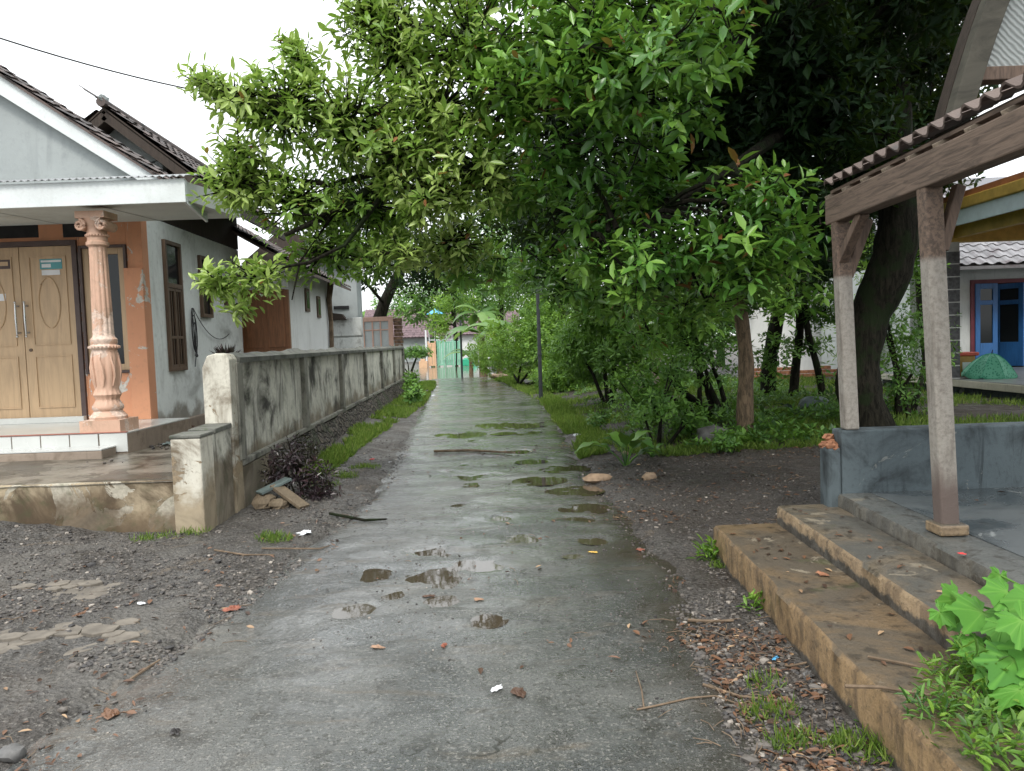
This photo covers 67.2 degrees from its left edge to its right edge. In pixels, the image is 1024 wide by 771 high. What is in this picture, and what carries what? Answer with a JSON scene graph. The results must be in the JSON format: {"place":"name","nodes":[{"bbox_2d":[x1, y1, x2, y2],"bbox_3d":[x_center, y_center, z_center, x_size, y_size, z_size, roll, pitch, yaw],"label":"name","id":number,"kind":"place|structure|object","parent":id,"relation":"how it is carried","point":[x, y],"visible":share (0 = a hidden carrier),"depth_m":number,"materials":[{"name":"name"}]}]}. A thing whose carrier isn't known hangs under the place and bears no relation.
{"place":"outdoors","nodes":[
{"label":"outdoors","id":0,"kind":"place"},
{"bbox_2d":[6,377,783,770],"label":"road","id":1,"kind":"structure","parent":0,"point":[276,691],"depth_m":3.68,"materials":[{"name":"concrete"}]},
{"bbox_2d":[101,707,118,719],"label":"dead leaf","id":2,"kind":"object","parent":1,"relation":"on","point":[107,713],"visible":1,"depth_m":3.19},
{"bbox_2d":[330,604,375,618],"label":"puddle","id":3,"kind":"object","parent":1,"relation":"on","point":[356,610],"visible":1,"depth_m":4.36,"materials":[{"name":"grey liquid"}]},
{"bbox_2d":[329,512,386,521],"bbox_3d":[-1.347,1.132,6.608,0.590,0.044,0.103,-1,4,24],"label":"stick","id":4,"kind":"object","parent":1,"relation":"on","point":[352,517],"visible":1,"depth_m":6.57,"materials":[{"name":"wood"}]},
{"bbox_2d":[360,569,391,581],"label":"puddle","id":5,"kind":"object","parent":1,"relation":"on","point":[370,575],"visible":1,"depth_m":5.05,"materials":[{"name":"brown liquid"}]},
{"bbox_2d":[414,548,451,556],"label":"puddle","id":6,"kind":"object","parent":1,"relation":"on","point":[436,552],"visible":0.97,"depth_m":5.53,"materials":[{"name":"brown liquid"}]},
{"bbox_2d":[405,568,465,589],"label":"puddle","id":7,"kind":"object","parent":1,"relation":"on","point":[442,578],"visible":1,"depth_m":4.92,"materials":[{"name":"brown liquid"}]},
{"bbox_2d":[423,595,459,606],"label":"puddle","id":8,"kind":"object","parent":1,"relation":"on","point":[443,601],"visible":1,"depth_m":4.48,"materials":[{"name":"grey liquid"}]},
{"bbox_2d":[434,432,486,438],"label":"puddle","id":9,"kind":"object","parent":1,"relation":"on","point":[468,435],"visible":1,"depth_m":12.50,"materials":[{"name":"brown liquid"}]},
{"bbox_2d":[434,449,511,452],"bbox_3d":[-0.516,0.887,10.432,1.130,0.041,0.164,-1,3,18],"label":"stick","id":10,"kind":"object","parent":1,"relation":"on","point":[465,450],"visible":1,"depth_m":10.50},
{"bbox_2d":[450,560,503,571],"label":"puddle","id":11,"kind":"object","parent":1,"relation":"on","point":[480,566],"visible":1,"depth_m":5.16,"materials":[{"name":"grey liquid"}]},
{"bbox_2d":[470,613,508,628],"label":"puddle","id":12,"kind":"object","parent":1,"relation":"on","point":[487,621],"visible":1,"depth_m":4.12,"materials":[{"name":"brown liquid"}]},
{"bbox_2d":[0,389,981,770],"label":"leaf litter","id":13,"kind":"object","parent":1,"relation":"on","point":[826,763],"visible":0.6,"depth_m":3.42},
{"bbox_2d":[475,421,554,428],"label":"puddle","id":14,"kind":"object","parent":1,"relation":"on","point":[512,425],"visible":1,"depth_m":13.72,"materials":[{"name":"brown liquid"}]},
{"bbox_2d":[503,534,538,543],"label":"puddle","id":15,"kind":"object","parent":1,"relation":"on","point":[528,539],"visible":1,"depth_m":5.81,"materials":[{"name":"grey liquid"}]},
{"bbox_2d":[512,477,567,485],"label":"puddle","id":16,"kind":"object","parent":1,"relation":"on","point":[540,481],"visible":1,"depth_m":8.17,"materials":[{"name":"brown liquid"}]},
{"bbox_2d":[539,465,590,472],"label":"puddle","id":17,"kind":"object","parent":1,"relation":"on","point":[558,469],"visible":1,"depth_m":8.87,"materials":[{"name":"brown liquid"}]},
{"bbox_2d":[545,486,604,495],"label":"puddle","id":18,"kind":"object","parent":1,"relation":"on","point":[586,491],"visible":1,"depth_m":7.57,"materials":[{"name":"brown liquid"}]},
{"bbox_2d":[558,504,611,513],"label":"puddle","id":19,"kind":"object","parent":1,"relation":"on","point":[591,508],"visible":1,"depth_m":6.78,"materials":[{"name":"brown liquid"}]},
{"bbox_2d":[578,538,607,544],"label":"puddle","id":20,"kind":"object","parent":1,"relation":"on","point":[595,541],"visible":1,"depth_m":5.68,"materials":[{"name":"brown liquid"}]},
{"bbox_2d":[636,695,789,716],"bbox_3d":[0.797,1.282,3.094,0.585,0.012,0.161,-1,3,10],"label":"stick","id":21,"kind":"object","parent":1,"relation":"on","point":[665,703],"visible":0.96,"depth_m":3.12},
{"bbox_2d":[702,683,794,702],"bbox_3d":[0.970,1.275,3.168,0.372,0.035,0.014,0,4,29],"label":"stick","id":22,"kind":"object","parent":1,"relation":"on","point":[732,693],"visible":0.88,"depth_m":3.19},
{"bbox_2d":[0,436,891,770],"bbox_3d":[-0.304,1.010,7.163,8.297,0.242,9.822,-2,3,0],"label":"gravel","id":23,"kind":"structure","parent":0,"point":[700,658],"depth_m":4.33,"materials":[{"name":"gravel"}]},
{"bbox_2d":[405,362,493,379],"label":"flood water","id":24,"kind":"structure","parent":0,"point":[434,372],"depth_m":44.05,"materials":[{"name":"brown liquid"}]},
{"bbox_2d":[427,341,436,366],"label":"gate panel","id":25,"kind":"structure","parent":24,"relation":"on","point":[433,359],"depth_m":53.93,"materials":[{"name":"orange paint"}]},
{"bbox_2d":[436,339,444,366],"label":"gate panel","id":26,"kind":"structure","parent":24,"relation":"on","point":[441,361],"depth_m":54.23,"materials":[{"name":"green paint"}]},
{"bbox_2d":[444,340,453,365],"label":"gate panel","id":27,"kind":"structure","parent":24,"relation":"on","point":[448,350],"depth_m":54.53,"materials":[{"name":"green paint"}]},
{"bbox_2d":[461,320,515,373],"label":"banana plant","id":28,"kind":"object","parent":24,"relation":"on","point":[478,324],"visible":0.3,"depth_m":33.77,"materials":[{"name":"green plant"}]},
{"bbox_2d":[0,414,965,770],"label":"fallen twigs","id":29,"kind":"object","parent":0,"point":[642,648],"depth_m":3.53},
{"bbox_2d":[0,335,1023,770],"bbox_3d":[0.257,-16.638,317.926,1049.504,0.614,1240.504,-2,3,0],"label":"ground","id":30,"kind":"structure","parent":0,"point":[74,687],"depth_m":5.52,"materials":[{"name":"gravel"}]},
{"bbox_2d":[0,743,26,763],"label":"stone","id":31,"kind":"object","parent":30,"relation":"on","point":[12,753],"visible":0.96,"depth_m":2.88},
{"bbox_2d":[0,630,96,659],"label":"broken paving","id":32,"kind":"structure","parent":30,"relation":"on","point":[31,636],"depth_m":3.99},
{"bbox_2d":[11,579,123,599],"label":"broken paving","id":33,"kind":"structure","parent":30,"relation":"on","point":[97,591],"depth_m":4.91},
{"bbox_2d":[0,617,149,645],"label":"broken paving","id":34,"kind":"structure","parent":30,"relation":"on","point":[112,633],"depth_m":4.07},
{"bbox_2d":[0,424,203,532],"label":"terrace","id":35,"kind":"structure","parent":30,"relation":"on","point":[133,492],"depth_m":6.29,"materials":[{"name":"concrete"}]},
{"bbox_2d":[0,64,285,461],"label":"house","id":36,"kind":"structure","parent":35,"relation":"on","point":[111,236],"depth_m":9.42,"materials":[{"name":"white paint"}]},
{"bbox_2d":[0,247,30,418],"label":"door","id":37,"kind":"structure","parent":36,"relation":"in","point":[14,390],"depth_m":9.47,"materials":[{"name":"beige paint"}]},
{"bbox_2d":[19,245,81,417],"bbox_3d":[-5.668,-0.628,9.457,0.650,2.149,0.113,-2,3,0],"label":"door","id":38,"kind":"structure","parent":36,"relation":"in","point":[46,274],"depth_m":9.46,"materials":[{"name":"beige paint"}]},
{"bbox_2d":[0,37,198,91],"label":"overhead wire","id":39,"kind":"object","parent":36,"relation":"attached to","point":[90,64],"visible":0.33,"depth_m":9.86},
{"bbox_2d":[77,244,129,373],"bbox_3d":[-4.978,-0.935,9.482,0.580,1.567,0.120,-2,3,0],"label":"window","id":40,"kind":"structure","parent":36,"relation":"in","point":[117,253],"depth_m":9.45,"materials":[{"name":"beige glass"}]},
{"bbox_2d":[161,239,187,370],"bbox_3d":[-4.511,-1.058,10.310,0.045,1.720,0.546,-2,3,-2],"label":"window","id":41,"kind":"structure","parent":36,"relation":"in","point":[171,251],"depth_m":10.29,"materials":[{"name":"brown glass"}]},
{"bbox_2d":[197,255,213,317],"bbox_3d":[-4.571,-1.468,11.489,0.045,0.904,0.436,-2,3,-2],"label":"window","id":42,"kind":"structure","parent":36,"relation":"in","point":[206,310],"depth_m":11.42,"materials":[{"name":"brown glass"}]},
{"bbox_2d":[191,308,228,366],"bbox_3d":[-4.542,-0.725,11.652,0.049,0.837,1.614,-2,3,-3],"label":"cable coil","id":43,"kind":"object","parent":36,"relation":"attached to","point":[194,332],"visible":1,"depth_m":10.94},
{"bbox_2d":[251,493,275,508],"bbox_3d":[-2.311,1.090,7.207,0.222,0.170,0.191,-2,3,0],"label":"rubble stone","id":44,"kind":"object","parent":30,"relation":"on","point":[259,501],"visible":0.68,"depth_m":7.13,"materials":[{"name":"brown stone"}]},
{"bbox_2d":[255,477,291,494],"bbox_3d":[-2.251,0.948,7.276,0.130,0.112,0.316,1,5,45],"label":"slate piece","id":45,"kind":"object","parent":44,"relation":"on","point":[268,488],"visible":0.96,"depth_m":7.25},
{"bbox_2d":[269,498,288,508],"bbox_3d":[-2.166,1.108,7.144,0.169,0.120,0.155,-1,3,20],"label":"rubble stone","id":46,"kind":"object","parent":30,"relation":"on","point":[280,503],"visible":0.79,"depth_m":7.10,"materials":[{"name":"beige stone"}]},
{"bbox_2d":[169,345,404,533],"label":"boundary wall","id":47,"kind":"structure","parent":30,"relation":"on","point":[256,404],"depth_m":8.00,"materials":[{"name":"paint"}]},
{"bbox_2d":[207,343,240,355],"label":"spiky plant","id":48,"kind":"object","parent":47,"relation":"on","point":[225,350],"visible":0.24,"depth_m":7.84,"materials":[{"name":"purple plant"}]},
{"bbox_2d":[270,484,309,508],"bbox_3d":[-2.078,1.032,7.191,0.377,0.204,0.130,0,4,29],"label":"plank","id":49,"kind":"object","parent":30,"relation":"on","point":[291,497],"visible":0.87,"depth_m":7.16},
{"bbox_2d":[232,224,350,352],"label":"house","id":50,"kind":"structure","parent":30,"relation":"on","point":[300,321],"depth_m":13.61,"materials":[{"name":"white"}]},
{"bbox_2d":[241,292,286,352],"bbox_3d":[-4.341,-0.611,13.596,0.769,2.030,0.065,-2,3,0],"label":"door","id":51,"kind":"structure","parent":50,"relation":"in","point":[267,333],"depth_m":13.54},
{"bbox_2d":[326,282,333,347],"bbox_3d":[-3.929,-1.045,16.817,0.184,2.542,0.220,-2,3,0],"label":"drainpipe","id":52,"kind":"object","parent":50,"relation":"attached to","point":[330,310],"visible":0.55,"depth_m":16.75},
{"bbox_2d":[258,431,343,500],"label":"purple shrub","id":53,"kind":"object","parent":30,"relation":"on","point":[291,460],"visible":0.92,"depth_m":7.60,"materials":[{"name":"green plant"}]},
{"bbox_2d":[241,229,365,344],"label":"outbuilding","id":54,"kind":"structure","parent":30,"relation":"on","point":[347,303],"depth_m":18.49,"materials":[{"name":"grey paint"}]},
{"bbox_2d":[333,313,363,348],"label":"block wall","id":55,"kind":"structure","parent":30,"relation":"on","point":[348,332],"depth_m":17.55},
{"bbox_2d":[363,316,393,346],"bbox_3d":[-4.452,-1.096,25.510,1.093,2.344,0.080,-2,3,0],"label":"window frame","id":56,"kind":"object","parent":30,"relation":"on","point":[377,331],"visible":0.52,"depth_m":25.46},
{"bbox_2d":[288,152,471,316],"bbox_3d":[-3.852,-3.924,25.025,5.513,8.691,8.164,-2,3,0],"label":"tree","id":57,"kind":"object","parent":30,"relation":"on","point":[386,297],"visible":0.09,"depth_m":25.43,"materials":[{"name":"green plant"}]},
{"bbox_2d":[364,309,433,361],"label":"house","id":58,"kind":"structure","parent":30,"relation":"on","point":[412,335],"depth_m":68.47,"materials":[{"name":"grey paint"}]},
{"bbox_2d":[393,318,404,357],"bbox_3d":[-3.764,-1.087,25.697,0.320,2.306,0.250,-2,3,0],"label":"brick stack","id":59,"kind":"object","parent":30,"relation":"on","point":[398,341],"visible":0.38,"depth_m":25.54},
{"bbox_2d":[401,369,425,404],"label":"bush","id":60,"kind":"object","parent":30,"relation":"on","point":[411,384],"visible":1,"depth_m":19.05,"materials":[{"name":"green plant"}]},
{"bbox_2d":[404,343,433,370],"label":"tree","id":61,"kind":"object","parent":30,"relation":"on","point":[417,352],"visible":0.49,"depth_m":46.80,"materials":[{"name":"green plant"}]},
{"bbox_2d":[370,268,532,348],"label":"tree","id":62,"kind":"object","parent":30,"relation":"on","point":[423,305],"visible":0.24,"depth_m":59.67,"materials":[{"name":"green plant"}]},
{"bbox_2d":[426,287,480,369],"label":"tree","id":63,"kind":"object","parent":30,"relation":"on","point":[444,327],"visible":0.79,"depth_m":46.23,"materials":[{"name":"green plant"}]},
{"bbox_2d":[436,310,518,359],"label":"house","id":64,"kind":"structure","parent":30,"relation":"on","point":[467,336],"depth_m":72.39,"materials":[{"name":"white paint"}]},
{"bbox_2d":[453,305,505,373],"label":"banana plant","id":65,"kind":"object","parent":30,"relation":"on","point":[482,315],"visible":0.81,"depth_m":38.80,"materials":[{"name":"green plant"}]},
{"bbox_2d":[445,318,514,376],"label":"banana plant","id":66,"kind":"object","parent":30,"relation":"on","point":[486,322],"visible":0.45,"depth_m":35.09,"materials":[{"name":"green plant"}]},
{"bbox_2d":[427,215,563,347],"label":"tree","id":67,"kind":"object","parent":30,"relation":"on","point":[506,304],"visible":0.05,"depth_m":41.15,"materials":[{"name":"green plant"}]},
{"bbox_2d":[129,462,893,767],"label":"grass tufts","id":68,"kind":"object","parent":30,"relation":"on","point":[840,738],"visible":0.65,"depth_m":2.85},
{"bbox_2d":[464,291,593,392],"bbox_3d":[0.474,-1.507,25.517,2.964,3.223,10.433,-3,4,-21],"label":"bush","id":69,"kind":"object","parent":30,"relation":"on","point":[525,337],"visible":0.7,"depth_m":24.71,"materials":[{"name":"green plant"}]},
{"bbox_2d":[536,243,542,398],"bbox_3d":[0.641,-2.311,19.236,0.121,5.573,0.119,-2,3,0],"label":"utility pole","id":70,"kind":"object","parent":30,"relation":"on","point":[539,353],"visible":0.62,"depth_m":19.27,"materials":[{"name":"metal"}]},
{"bbox_2d":[362,301,737,356],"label":"distant woods","id":71,"kind":"object","parent":30,"relation":"on","point":[733,331],"depth_m":84.26,"materials":[{"name":"green plant"}]},
{"bbox_2d":[475,153,631,336],"bbox_3d":[1.464,-4.090,26.711,7.648,8.223,5.070,1,4,39],"label":"tree","id":72,"kind":"object","parent":30,"relation":"on","point":[509,293],"visible":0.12,"depth_m":27.93,"materials":[{"name":"green plant"}]},
{"bbox_2d":[172,0,998,426],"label":"tree","id":73,"kind":"object","parent":30,"relation":"on","point":[678,86],"visible":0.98,"depth_m":6.78,"materials":[{"name":"green plant"}]},
{"bbox_2d":[583,473,611,482],"bbox_3d":[0.890,0.967,8.011,0.320,0.107,0.149,-2,3,0],"label":"stone","id":74,"kind":"object","parent":30,"relation":"on","point":[593,477],"visible":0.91,"depth_m":7.97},
{"bbox_2d":[584,407,614,427],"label":"weed clump","id":75,"kind":"object","parent":30,"relation":"on","point":[605,414],"visible":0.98,"depth_m":12.27,"materials":[{"name":"green plant"}]},
{"bbox_2d":[545,236,676,404],"bbox_3d":[2.063,-1.432,16.069,2.806,3.840,2.902,-2,3,0],"label":"bush","id":76,"kind":"object","parent":30,"relation":"on","point":[579,347],"visible":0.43,"depth_m":15.91,"materials":[{"name":"green plant"}]},
{"bbox_2d":[575,430,659,465],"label":"broad leaved plant","id":77,"kind":"object","parent":30,"relation":"on","point":[623,440],"visible":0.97,"depth_m":8.83,"materials":[{"name":"green plant"}]},
{"bbox_2d":[537,317,729,383],"bbox_3d":[3.211,-1.190,21.581,5.730,2.468,2.803,0,4,31],"label":"bush","id":78,"kind":"object","parent":30,"relation":"on","point":[718,338],"visible":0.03,"depth_m":20.94,"materials":[{"name":"green plant"}]},
{"bbox_2d":[295,366,1023,477],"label":"grass","id":79,"kind":"structure","parent":30,"relation":"on","point":[560,411],"depth_m":12.10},
{"bbox_2d":[601,344,723,445],"bbox_3d":[1.998,0.155,10.213,1.566,1.399,1.120,-2,3,0],"label":"shrub","id":80,"kind":"object","parent":30,"relation":"on","point":[660,406],"visible":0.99,"depth_m":10.13,"materials":[{"name":"green plant"}]},
{"bbox_2d":[663,415,703,438],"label":"weed clump","id":81,"kind":"object","parent":30,"relation":"on","point":[676,427],"visible":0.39,"depth_m":10.30,"materials":[{"name":"green plant"}]},
{"bbox_2d":[457,0,927,394],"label":"tree","id":82,"kind":"object","parent":30,"relation":"on","point":[778,328],"visible":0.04,"depth_m":12.85,"materials":[{"name":"green plant"}]},
{"bbox_2d":[562,371,839,448],"bbox_3d":[3.743,0.208,15.827,4.785,0.517,13.189,-2,3,0],"label":"ground cover","id":83,"kind":"object","parent":30,"relation":"on","point":[777,419],"visible":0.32,"depth_m":10.96,"materials":[{"name":"green plant"}]},
{"bbox_2d":[685,533,718,564],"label":"fern","id":84,"kind":"object","parent":30,"relation":"on","point":[705,548],"visible":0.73,"depth_m":5.07,"materials":[{"name":"green plant"}]},
{"bbox_2d":[658,268,757,401],"bbox_3d":[3.195,-1.055,13.424,2.057,2.953,1.647,-3,3,-14],"label":"slender tree","id":85,"kind":"object","parent":30,"relation":"on","point":[699,393],"visible":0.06,"depth_m":13.52,"materials":[{"name":"brown plant"}]},
{"bbox_2d":[616,299,803,419],"bbox_3d":[2.833,-0.401,11.819,3.544,1.970,1.740,-4,4,-25],"label":"shrub","id":86,"kind":"object","parent":30,"relation":"on","point":[710,393],"visible":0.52,"depth_m":11.71,"materials":[{"name":"green plant"}]},
{"bbox_2d":[697,424,728,442],"bbox_3d":[2.577,0.663,9.841,0.435,0.321,0.365,-2,3,0],"label":"stone","id":87,"kind":"object","parent":30,"relation":"on","point":[703,432],"visible":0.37,"depth_m":9.76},
{"bbox_2d":[606,201,828,433],"bbox_3d":[2.569,-0.810,9.778,2.779,3.145,1.848,-2,3,0],"label":"tree","id":88,"kind":"object","parent":30,"relation":"on","point":[745,406],"visible":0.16,"depth_m":9.99,"materials":[{"name":"brown plant"}]},
{"bbox_2d":[704,423,746,453],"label":"weed clump","id":89,"kind":"object","parent":30,"relation":"on","point":[721,440],"visible":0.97,"depth_m":9.15,"materials":[{"name":"green plant"}]},
{"bbox_2d":[736,588,764,615],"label":"weed","id":90,"kind":"object","parent":30,"relation":"on","point":[755,596],"visible":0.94,"depth_m":4.09,"materials":[{"name":"green plant"}]},
{"bbox_2d":[754,366,836,378],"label":"brick wall","id":91,"kind":"structure","parent":30,"relation":"on","point":[810,372],"depth_m":21.03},
{"bbox_2d":[761,263,834,395],"bbox_3d":[5.353,-1.203,14.453,2.055,3.038,2.005,-2,3,0],"label":"slender tree","id":92,"kind":"object","parent":30,"relation":"on","point":[795,374],"visible":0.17,"depth_m":14.44,"materials":[{"name":"green plant"}]},
{"bbox_2d":[734,222,865,373],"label":"house","id":93,"kind":"structure","parent":30,"relation":"on","point":[758,326],"depth_m":22.97,"materials":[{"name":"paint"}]},
{"bbox_2d":[759,268,853,397],"bbox_3d":[5.341,-1.166,14.145,2.097,2.994,1.793,-2,3,0],"label":"slender tree","id":94,"kind":"object","parent":30,"relation":"on","point":[807,316],"visible":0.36,"depth_m":14.16,"materials":[{"name":"green plant"}]},
{"bbox_2d":[798,396,828,407],"bbox_3d":[4.819,0.327,12.279,0.479,0.322,0.440,0,4,28],"label":"stone","id":95,"kind":"object","parent":30,"relation":"on","point":[807,400],"visible":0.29,"depth_m":12.19,"materials":[{"name":"stone"}]},
{"bbox_2d":[819,233,885,369],"bbox_3d":[8.839,-2.293,18.858,2.410,4.479,1.770,-2,3,0],"label":"bush","id":96,"kind":"object","parent":30,"relation":"on","point":[865,262],"visible":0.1,"depth_m":18.85,"materials":[{"name":"green plant"}]},
{"bbox_2d":[714,0,1023,770],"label":"pavilion","id":97,"kind":"structure","parent":30,"relation":"on","point":[907,496],"depth_m":3.91,"materials":[{"name":"wood"}]},
{"bbox_2d":[844,684,949,698],"bbox_3d":[1.330,1.057,2.669,0.328,0.014,0.037,-1,3,20],"label":"stick","id":98,"kind":"object","parent":97,"relation":"on","point":[873,687],"visible":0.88,"depth_m":2.69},
{"bbox_2d":[868,655,944,673],"bbox_3d":[1.476,1.041,2.870,0.278,0.012,0.021,1,4,39],"label":"stick","id":99,"kind":"object","parent":97,"relation":"on","point":[891,661],"visible":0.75,"depth_m":2.89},
{"bbox_2d":[894,675,991,731],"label":"weed","id":100,"kind":"object","parent":97,"relation":"on","point":[924,699],"visible":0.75,"depth_m":2.50,"materials":[{"name":"green plant"}]},
{"bbox_2d":[911,630,1008,712],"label":"weed","id":101,"kind":"object","parent":97,"relation":"on","point":[959,675],"visible":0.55,"depth_m":2.68,"materials":[{"name":"green plant"}]},
{"bbox_2d":[921,688,1023,770],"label":"weed","id":102,"kind":"object","parent":97,"relation":"on","point":[980,734],"visible":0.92,"depth_m":2.33,"materials":[{"name":"green plant"}]},
{"bbox_2d":[810,250,962,421],"bbox_3d":[6.018,-1.099,11.747,3.786,3.168,1.697,-5,5,-44],"label":"bush","id":103,"kind":"object","parent":30,"relation":"on","point":[900,393],"visible":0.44,"depth_m":11.14,"materials":[{"name":"green plant"}]},
{"bbox_2d":[817,1,992,358],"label":"tree","id":104,"kind":"object","parent":30,"relation":"on","point":[927,119],"visible":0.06,"depth_m":13.48,"materials":[{"name":"green plant"}]},
{"bbox_2d":[811,171,1023,400],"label":"house","id":105,"kind":"structure","parent":30,"relation":"on","point":[985,270],"depth_m":16.91,"materials":[{"name":"white paint"}]},
{"bbox_2d":[975,283,997,358],"bbox_3d":[10.732,-1.358,17.430,0.501,1.894,0.045,-2,3,0],"label":"door","id":106,"kind":"structure","parent":105,"relation":"in","point":[986,294],"depth_m":17.41,"materials":[{"name":"blue paint"}]},
{"bbox_2d":[961,350,1017,378],"bbox_3d":[8.809,-0.385,14.227,0.868,0.555,0.857,-3,4,-22],"label":"umbrella","id":107,"kind":"object","parent":105,"relation":"on","point":[991,365],"visible":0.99,"depth_m":13.96,"materials":[{"name":"green fabric"}]},
{"bbox_2d":[998,282,1023,365],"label":"door","id":108,"kind":"structure","parent":105,"relation":"in","point":[1010,295],"depth_m":17.69,"materials":[{"name":"blue paint"}]},
{"bbox_2d":[927,566,1023,730],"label":"lobed leaf plant","id":109,"kind":"object","parent":30,"relation":"on","point":[1000,623],"visible":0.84,"depth_m":2.68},
{"bbox_2d":[0,0,1023,336],"label":"sky","id":110,"kind":"structure","parent":0,"point":[147,39],"materials":[{"name":"white"}]},
{"bbox_2d":[960,352,978,376],"bbox_3d":[8.708,-0.411,14.918,0.460,0.469,0.400,-2,3,0],"label":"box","id":111,"kind":"object","parent":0,"point":[967,359],"visible":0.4,"depth_m":14.76,"materials":[{"name":"orange plastic"}]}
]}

